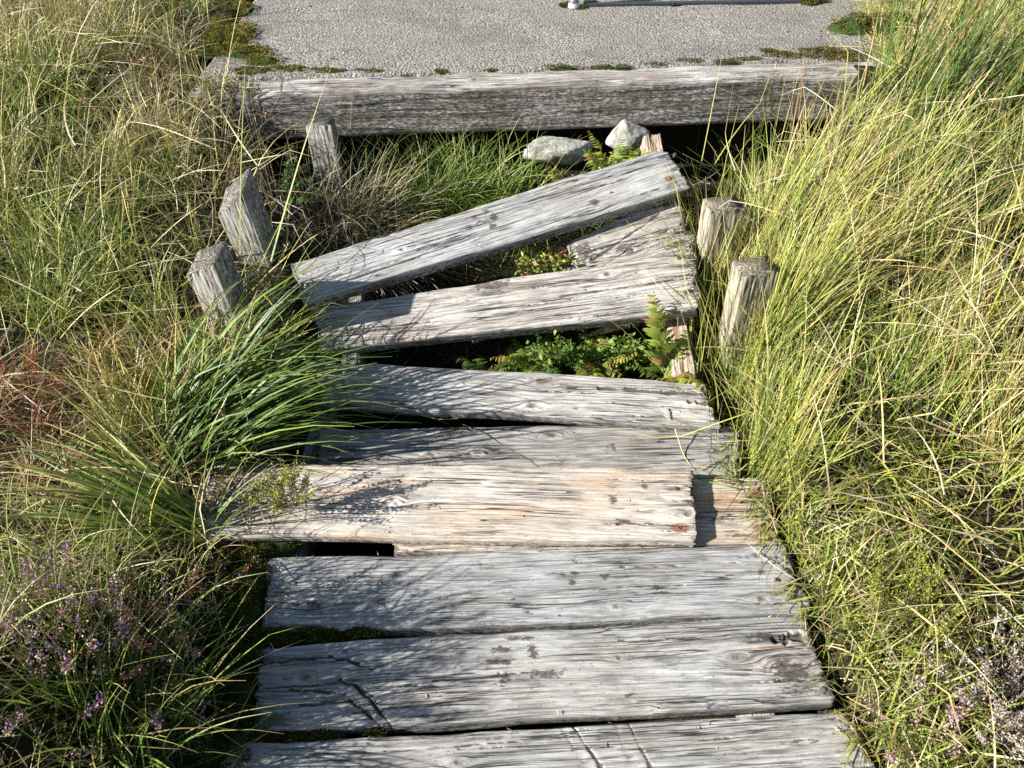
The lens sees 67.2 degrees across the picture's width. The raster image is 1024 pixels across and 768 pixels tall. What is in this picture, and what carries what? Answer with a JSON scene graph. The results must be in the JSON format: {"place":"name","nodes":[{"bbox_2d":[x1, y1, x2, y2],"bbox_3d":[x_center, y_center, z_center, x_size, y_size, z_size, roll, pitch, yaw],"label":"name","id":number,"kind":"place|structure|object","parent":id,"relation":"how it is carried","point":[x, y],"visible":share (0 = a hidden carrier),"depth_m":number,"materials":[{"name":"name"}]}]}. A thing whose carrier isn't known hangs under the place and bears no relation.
{"place":"outdoors","nodes":[
{"label":"outdoors","id":0,"kind":"place"},
{"bbox_2d":[0,0,1023,767],"bbox_3d":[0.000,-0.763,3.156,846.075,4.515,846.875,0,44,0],"label":"ground","id":1,"kind":"structure","parent":0,"point":[686,140],"depth_m":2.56,"materials":[{"name":"green plant"}]},
{"bbox_2d":[0,567,77,736],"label":"heather plant","id":2,"kind":"object","parent":1,"relation":"on","point":[10,723],"visible":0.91,"depth_m":1.48,"materials":[{"name":"purple plant"}]},
{"bbox_2d":[0,344,80,456],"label":"heather plant","id":3,"kind":"object","parent":1,"relation":"on","point":[22,396],"visible":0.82,"depth_m":2.29,"materials":[{"name":"brown plant"}]},
{"bbox_2d":[0,543,107,642],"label":"heather plant","id":4,"kind":"object","parent":1,"relation":"on","point":[15,578],"visible":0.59,"depth_m":1.65,"materials":[{"name":"purple plant"}]},
{"bbox_2d":[0,701,118,767],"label":"heather plant","id":5,"kind":"object","parent":1,"relation":"on","point":[30,724],"visible":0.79,"depth_m":1.51,"materials":[{"name":"purple plant"}]},
{"bbox_2d":[16,528,130,645],"bbox_3d":[-0.974,0.434,1.627,0.266,0.291,0.217,8,45,9],"label":"heather plant","id":6,"kind":"object","parent":1,"relation":"on","point":[58,583],"visible":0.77,"depth_m":1.62,"materials":[{"name":"purple plant"}]},
{"bbox_2d":[0,526,180,677],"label":"heather plant","id":7,"kind":"object","parent":1,"relation":"on","point":[170,660],"visible":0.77,"depth_m":1.63,"materials":[{"name":"purple plant"}]},
{"bbox_2d":[1,529,208,745],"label":"heather plant","id":8,"kind":"object","parent":1,"relation":"on","point":[156,723],"visible":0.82,"depth_m":1.60,"materials":[{"name":"purple plant"}]},
{"bbox_2d":[32,632,265,767],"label":"heather plant","id":9,"kind":"object","parent":1,"relation":"on","point":[106,750],"visible":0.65,"depth_m":1.63,"materials":[{"name":"purple plant"}]},
{"bbox_2d":[0,370,307,587],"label":"grass tussock","id":10,"kind":"object","parent":1,"relation":"on","point":[146,482],"depth_m":2.03,"materials":[{"name":"green plant"}]},
{"bbox_2d":[54,554,257,695],"bbox_3d":[-0.857,0.536,1.740,0.467,0.358,0.388,0,44,0],"label":"heather plant","id":11,"kind":"object","parent":1,"relation":"on","point":[172,625],"visible":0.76,"depth_m":1.72,"materials":[{"name":"purple plant"}]},
{"bbox_2d":[0,496,313,767],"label":"grass tussock","id":12,"kind":"object","parent":1,"relation":"on","point":[156,762],"depth_m":1.63,"materials":[{"name":"green plant"}]},
{"bbox_2d":[0,0,403,767],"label":"grass","id":13,"kind":"structure","parent":1,"relation":"on","point":[64,18],"depth_m":2.62,"materials":[{"name":"green plant"}]},
{"bbox_2d":[187,240,256,343],"bbox_3d":[-0.916,-0.204,2.522,0.117,0.593,0.098,7,47,10],"label":"marker post","id":14,"kind":"object","parent":1,"relation":"on","point":[206,276],"visible":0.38,"depth_m":2.36,"materials":[{"name":"grey wood"}]},
{"bbox_2d":[0,242,444,490],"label":"grass tussock","id":15,"kind":"object","parent":1,"relation":"on","point":[267,387],"depth_m":2.25,"materials":[{"name":"green plant"}]},
{"bbox_2d":[174,638,270,767],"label":"tussock","id":16,"kind":"object","parent":1,"relation":"on","point":[242,691],"visible":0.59,"depth_m":1.79,"materials":[{"name":"green plant"}]},
{"bbox_2d":[188,541,273,657],"bbox_3d":[-0.757,0.519,2.009,0.276,0.094,0.392,-30,51,-27],"label":"moss patch","id":17,"kind":"object","parent":1,"relation":"on","point":[251,608],"visible":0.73,"depth_m":1.97,"materials":[{"name":"green plant"}]},
{"bbox_2d":[218,167,279,267],"bbox_3d":[-0.883,-0.458,2.691,0.123,0.628,0.102,4,49,10],"label":"marker post","id":18,"kind":"object","parent":1,"relation":"on","point":[253,210],"visible":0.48,"depth_m":2.55,"materials":[{"name":"grey wood"}]},
{"bbox_2d":[168,61,343,354],"bbox_3d":[-0.800,-0.482,2.376,0.571,0.830,0.587,0,44,0],"label":"grass tussock","id":19,"kind":"object","parent":1,"relation":"on","point":[258,280],"depth_m":2.44,"materials":[{"name":"green plant"}]},
{"bbox_2d":[256,396,343,734],"bbox_3d":[-0.620,0.604,2.087,0.084,0.104,1.587,0,44,0],"label":"timber bearer","id":20,"kind":"object","parent":1,"relation":"on","point":[306,549],"visible":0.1,"depth_m":2.42,"materials":[{"name":"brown wood"}]},
{"bbox_2d":[223,713,875,767],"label":"boardwalk plank","id":21,"kind":"object","parent":20,"relation":"on","point":[783,741],"visible":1,"depth_m":1.72,"materials":[{"name":"grey wood"}]},
{"bbox_2d":[248,727,388,743],"bbox_3d":[-0.439,0.794,1.744,0.321,0.027,0.040,-1,44,-1],"label":"moss patch","id":22,"kind":"object","parent":21,"relation":"on","point":[288,736],"visible":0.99,"depth_m":1.74,"materials":[{"name":"green plant"}]},
{"bbox_2d":[272,143,334,208],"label":"fern plant","id":23,"kind":"object","parent":1,"relation":"on","point":[289,171],"visible":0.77,"depth_m":2.97,"materials":[{"name":"green plant"}]},
{"bbox_2d":[172,116,483,304],"bbox_3d":[-0.591,-0.582,2.954,1.066,0.969,0.887,0,44,0],"label":"grass tussock","id":24,"kind":"object","parent":1,"relation":"on","point":[349,218],"depth_m":3.00,"materials":[{"name":"green plant"}]},
{"bbox_2d":[306,119,349,218],"bbox_3d":[-0.752,-0.878,3.168,0.111,0.390,0.082,-4,35,0],"label":"marker post","id":25,"kind":"object","parent":1,"relation":"on","point":[320,130],"visible":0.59,"depth_m":3.10,"materials":[{"name":"grey wood"}]},
{"bbox_2d":[341,294,365,364],"bbox_3d":[-0.559,-0.135,2.722,0.078,0.100,0.446,-4,62,-4],"label":"timber bearer","id":26,"kind":"object","parent":1,"relation":"on","point":[359,298],"visible":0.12,"depth_m":2.66,"materials":[{"name":"grey wood"}]},
{"bbox_2d":[311,251,700,355],"bbox_3d":[-0.003,-0.264,2.634,1.351,0.054,0.252,-8,63,-4],"label":"boardwalk plank","id":27,"kind":"object","parent":26,"relation":"on","point":[531,304],"visible":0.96,"depth_m":2.61,"materials":[{"name":"grey wood"}]},
{"bbox_2d":[291,151,690,309],"bbox_3d":[-0.035,-0.573,2.765,1.518,0.057,0.227,-20,60,-14],"label":"boardwalk plank","id":28,"kind":"object","parent":27,"relation":"on","point":[572,203],"visible":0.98,"depth_m":2.73,"materials":[{"name":"grey wood"}]},
{"bbox_2d":[271,114,624,296],"bbox_3d":[-0.184,-0.788,3.167,1.596,0.567,0.980,0,44,0],"label":"grass tussock","id":29,"kind":"object","parent":1,"relation":"on","point":[469,182],"depth_m":3.18,"materials":[{"name":"green plant"}]},
{"bbox_2d":[455,355,511,371],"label":"fern plant","id":30,"kind":"object","parent":1,"relation":"on","point":[479,364],"visible":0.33,"depth_m":2.67,"materials":[{"name":"green plant"}]},
{"bbox_2d":[488,333,563,373],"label":"fern plant","id":31,"kind":"object","parent":1,"relation":"on","point":[517,361],"visible":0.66,"depth_m":2.65,"materials":[{"name":"green plant"}]},
{"bbox_2d":[188,61,902,139],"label":"timber edging beam","id":32,"kind":"structure","parent":1,"relation":"on","point":[578,99],"depth_m":3.20,"materials":[{"name":"grey wood"}]},
{"bbox_2d":[511,246,580,277],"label":"leafy weed","id":33,"kind":"object","parent":1,"relation":"on","point":[527,265],"visible":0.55,"depth_m":2.73,"materials":[{"name":"green plant"}]},
{"bbox_2d":[522,136,592,165],"bbox_3d":[0.195,-0.983,3.248,0.313,0.088,0.164,-14,46,-14],"label":"stone","id":34,"kind":"object","parent":1,"relation":"on","point":[574,153],"visible":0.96,"depth_m":3.21,"materials":[{"name":"grey stone"}]},
{"bbox_2d":[548,168,567,180],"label":"fern plant","id":35,"kind":"object","parent":1,"relation":"on","point":[554,177],"visible":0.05,"depth_m":3.07,"materials":[{"name":"green plant"}]},
{"bbox_2d":[524,330,595,374],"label":"leafy weed","id":36,"kind":"object","parent":1,"relation":"on","point":[555,350],"visible":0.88,"depth_m":2.59,"materials":[{"name":"green plant"}]},
{"bbox_2d":[557,328,636,377],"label":"fern plant","id":37,"kind":"object","parent":1,"relation":"on","point":[589,367],"visible":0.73,"depth_m":2.63,"materials":[{"name":"green plant"}]},
{"bbox_2d":[581,131,656,173],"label":"fern plant","id":38,"kind":"object","parent":1,"relation":"on","point":[617,153],"visible":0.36,"depth_m":3.09,"materials":[{"name":"green plant"}]},
{"bbox_2d":[609,149,640,163],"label":"fern plant","id":39,"kind":"object","parent":1,"relation":"on","point":[638,153],"visible":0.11,"depth_m":3.07,"materials":[{"name":"green plant"}]},
{"bbox_2d":[605,119,649,153],"bbox_3d":[0.491,-1.042,3.259,0.159,0.154,0.134,31,52,28],"label":"stone","id":40,"kind":"object","parent":1,"relation":"on","point":[634,133],"visible":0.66,"depth_m":3.21,"materials":[{"name":"grey stone"}]},
{"bbox_2d":[589,332,669,374],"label":"leafy weed","id":41,"kind":"object","parent":1,"relation":"on","point":[627,347],"visible":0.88,"depth_m":2.60,"materials":[{"name":"green plant"}]},
{"bbox_2d":[629,150,653,157],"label":"leafy weed","id":42,"kind":"object","parent":1,"relation":"on","point":[633,155],"visible":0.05,"depth_m":3.05,"materials":[{"name":"green plant"}]},
{"bbox_2d":[640,133,695,383],"bbox_3d":[0.572,-0.463,2.865,0.084,0.103,1.206,0,61,0],"label":"timber bearer","id":43,"kind":"object","parent":1,"relation":"on","point":[648,143],"visible":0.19,"depth_m":2.66,"materials":[{"name":"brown wood"}]},
{"bbox_2d":[566,200,698,270],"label":"boardwalk plank","id":44,"kind":"object","parent":43,"relation":"on","point":[609,246],"visible":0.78,"depth_m":2.80,"materials":[{"name":"grey wood"}]},
{"bbox_2d":[629,292,709,394],"bbox_3d":[0.515,-0.114,2.536,0.255,0.261,0.309,0,44,0],"label":"fern plant","id":45,"kind":"object","parent":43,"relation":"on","point":[671,351],"visible":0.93,"depth_m":2.58,"materials":[{"name":"green plant"}]},
{"bbox_2d":[696,195,744,301],"bbox_3d":[0.742,-0.473,2.809,0.123,0.445,0.100,-8,47,-3],"label":"marker post","id":46,"kind":"object","parent":1,"relation":"on","point":[713,222],"visible":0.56,"depth_m":2.69,"materials":[{"name":"grey wood"}]},
{"bbox_2d":[712,256,779,387],"bbox_3d":[0.784,-0.198,2.608,0.130,0.530,0.107,-7,47,-2],"label":"marker post","id":47,"kind":"object","parent":1,"relation":"on","point":[748,279],"visible":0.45,"depth_m":2.46,"materials":[{"name":"grey wood"}]},
{"bbox_2d":[736,713,774,717],"bbox_3d":[0.592,0.607,2.086,0.079,0.101,1.586,0,44,0],"label":"timber bearer","id":48,"kind":"object","parent":1,"relation":"on","point":[761,714],"depth_m":1.83,"materials":[{"name":"brown wood"}]},
{"bbox_2d":[316,426,740,479],"bbox_3d":[0.048,0.228,2.381,1.341,0.054,0.240,-1,45,-1],"label":"boardwalk plank","id":49,"kind":"object","parent":48,"relation":"on","point":[584,446],"visible":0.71,"depth_m":2.38,"materials":[{"name":"grey wood"}]},
{"bbox_2d":[462,424,534,466],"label":"dry stem","id":50,"kind":"object","parent":49,"relation":"on","point":[498,442],"visible":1,"depth_m":2.40,"materials":[{"name":"beige plant"}]},
{"bbox_2d":[314,362,720,432],"bbox_3d":[-0.001,0.038,2.489,1.323,0.052,0.178,3,55,2],"label":"boardwalk plank","id":51,"kind":"object","parent":49,"relation":"on","point":[577,400],"visible":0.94,"depth_m":2.46,"materials":[{"name":"grey wood"}]},
{"bbox_2d":[424,416,457,419],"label":"dry stem","id":52,"kind":"object","parent":51,"relation":"on","point":[440,419],"visible":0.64,"depth_m":2.47,"materials":[{"name":"beige plant"}]},
{"bbox_2d":[665,408,697,422],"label":"dry stem","id":53,"kind":"object","parent":51,"relation":"on","point":[677,420],"visible":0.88,"depth_m":2.41,"materials":[{"name":"beige plant"}]},
{"bbox_2d":[675,429,693,469],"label":"dry stem","id":54,"kind":"object","parent":49,"relation":"on","point":[681,448],"visible":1,"depth_m":2.36,"materials":[{"name":"beige plant"}]},
{"bbox_2d":[700,449,747,469],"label":"dry stem","id":55,"kind":"object","parent":49,"relation":"on","point":[719,459],"visible":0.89,"depth_m":2.33,"materials":[{"name":"beige plant"}]},
{"bbox_2d":[261,545,811,637],"bbox_3d":[0.051,0.541,2.029,1.433,0.052,0.226,-1,44,-1],"label":"boardwalk plank","id":56,"kind":"object","parent":48,"relation":"on","point":[473,592],"visible":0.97,"depth_m":2.00,"materials":[{"name":"grey wood"}]},
{"bbox_2d":[238,625,389,647],"bbox_3d":[-0.496,0.621,1.920,0.381,0.035,0.059,-2,44,-2],"label":"moss patch","id":57,"kind":"object","parent":56,"relation":"on","point":[317,635],"visible":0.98,"depth_m":1.92,"materials":[{"name":"green plant"}]},
{"bbox_2d":[254,616,835,734],"bbox_3d":[0.067,0.703,1.864,1.390,0.053,0.231,-2,44,-2],"label":"boardwalk plank","id":58,"kind":"object","parent":48,"relation":"on","point":[647,671],"visible":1,"depth_m":1.83,"materials":[{"name":"grey wood"}]},
{"bbox_2d":[758,643,811,648],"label":"dry stem","id":59,"kind":"object","parent":58,"relation":"on","point":[781,646],"visible":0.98,"depth_m":1.88,"materials":[{"name":"beige plant"}]},
{"bbox_2d":[392,478,779,556],"bbox_3d":[0.208,0.380,2.200,1.101,0.050,0.246,-1,44,-1],"label":"boardwalk plank","id":60,"kind":"object","parent":48,"relation":"on","point":[711,503],"visible":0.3,"depth_m":2.15,"materials":[{"name":"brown wood"}]},
{"bbox_2d":[193,464,697,547],"bbox_3d":[-0.200,0.339,2.184,1.460,0.052,0.258,1,46,1],"label":"boardwalk plank","id":61,"kind":"object","parent":60,"relation":"on","point":[474,504],"visible":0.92,"depth_m":2.15,"materials":[{"name":"beige wood"}]},
{"bbox_2d":[234,539,302,557],"bbox_3d":[-0.718,0.413,2.129,0.294,0.060,0.140,5,44,5],"label":"moss patch","id":62,"kind":"object","parent":61,"relation":"on","point":[275,549],"visible":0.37,"depth_m":2.11,"materials":[{"name":"green plant"}]},
{"bbox_2d":[240,451,315,517],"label":"heather plant","id":63,"kind":"object","parent":61,"relation":"on","point":[283,480],"visible":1,"depth_m":2.04,"materials":[{"name":"green plant"}]},
{"bbox_2d":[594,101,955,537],"bbox_3d":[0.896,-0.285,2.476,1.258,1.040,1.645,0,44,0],"label":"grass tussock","id":64,"kind":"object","parent":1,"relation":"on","point":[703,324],"depth_m":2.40,"materials":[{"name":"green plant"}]},
{"bbox_2d":[862,696,960,767],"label":"heather plant","id":65,"kind":"object","parent":1,"relation":"on","point":[894,758],"visible":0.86,"depth_m":1.67,"materials":[{"name":"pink plant"}]},
{"bbox_2d":[853,531,1004,682],"bbox_3d":[0.950,0.543,1.819,0.261,0.244,0.346,-14,46,-14],"label":"heather plant","id":66,"kind":"object","parent":1,"relation":"on","point":[925,599],"visible":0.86,"depth_m":1.83,"materials":[{"name":"green plant"}]},
{"bbox_2d":[840,0,1023,159],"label":"rush clump","id":67,"kind":"object","parent":1,"relation":"on","point":[975,41],"visible":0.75,"depth_m":2.87,"materials":[{"name":"green plant"}]},
{"bbox_2d":[912,645,995,724],"bbox_3d":[0.969,0.698,1.706,0.145,0.168,0.156,-29,51,-27],"label":"heather plant","id":68,"kind":"object","parent":1,"relation":"on","point":[960,707],"visible":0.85,"depth_m":1.68,"materials":[{"name":"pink plant"}]},
{"bbox_2d":[922,606,1023,767],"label":"heather plant","id":69,"kind":"object","parent":1,"relation":"on","point":[1016,719],"visible":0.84,"depth_m":1.70,"materials":[{"name":"brown plant"}]},
{"bbox_2d":[199,0,960,81],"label":"pavement","id":70,"kind":"structure","parent":0,"point":[338,35],"depth_m":3.49,"materials":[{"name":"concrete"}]},
{"bbox_2d":[196,0,282,65],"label":"moss patch","id":71,"kind":"object","parent":70,"relation":"on","point":[221,35],"visible":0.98,"depth_m":3.41,"materials":[{"name":"green plant"}]},
{"bbox_2d":[234,64,495,75],"bbox_3d":[-0.615,-1.307,3.203,1.105,0.026,0.126,0,44,0],"label":"moss patch","id":72,"kind":"object","parent":70,"relation":"on","point":[332,70],"visible":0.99,"depth_m":3.20,"materials":[{"name":"green plant"}]},
{"bbox_2d":[211,3,911,758],"bbox_3d":[0.274,-0.571,2.800,3.047,0.528,3.869,0,44,0],"label":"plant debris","id":73,"kind":"object","parent":70,"relation":"on","point":[507,279],"visible":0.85,"depth_m":2.75,"materials":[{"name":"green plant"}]},
{"bbox_2d":[558,0,597,9],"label":"moss patch","id":74,"kind":"object","parent":70,"relation":"on","point":[563,5],"visible":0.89,"depth_m":3.76,"materials":[{"name":"green plant"}]},
{"bbox_2d":[567,0,809,8],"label":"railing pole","id":75,"kind":"object","parent":70,"relation":"on","point":[574,4],"visible":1,"depth_m":3.77,"materials":[{"name":"metal"}]},
{"bbox_2d":[541,45,868,70],"bbox_3d":[0.835,-1.401,3.297,1.444,0.029,0.183,-3,44,-3],"label":"moss patch","id":76,"kind":"object","parent":70,"relation":"on","point":[830,54],"visible":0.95,"depth_m":3.29,"materials":[{"name":"green plant"}]},
{"bbox_2d":[798,0,829,5],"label":"moss patch","id":77,"kind":"object","parent":70,"relation":"on","point":[809,3],"visible":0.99,"depth_m":3.77,"materials":[{"name":"green plant"}]},
{"bbox_2d":[827,10,922,35],"bbox_3d":[1.675,-1.661,3.527,0.456,0.078,0.229,0,44,0],"label":"moss patch","id":78,"kind":"object","parent":70,"relation":"on","point":[844,25],"visible":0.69,"depth_m":3.51,"materials":[{"name":"green plant"}]}
]}

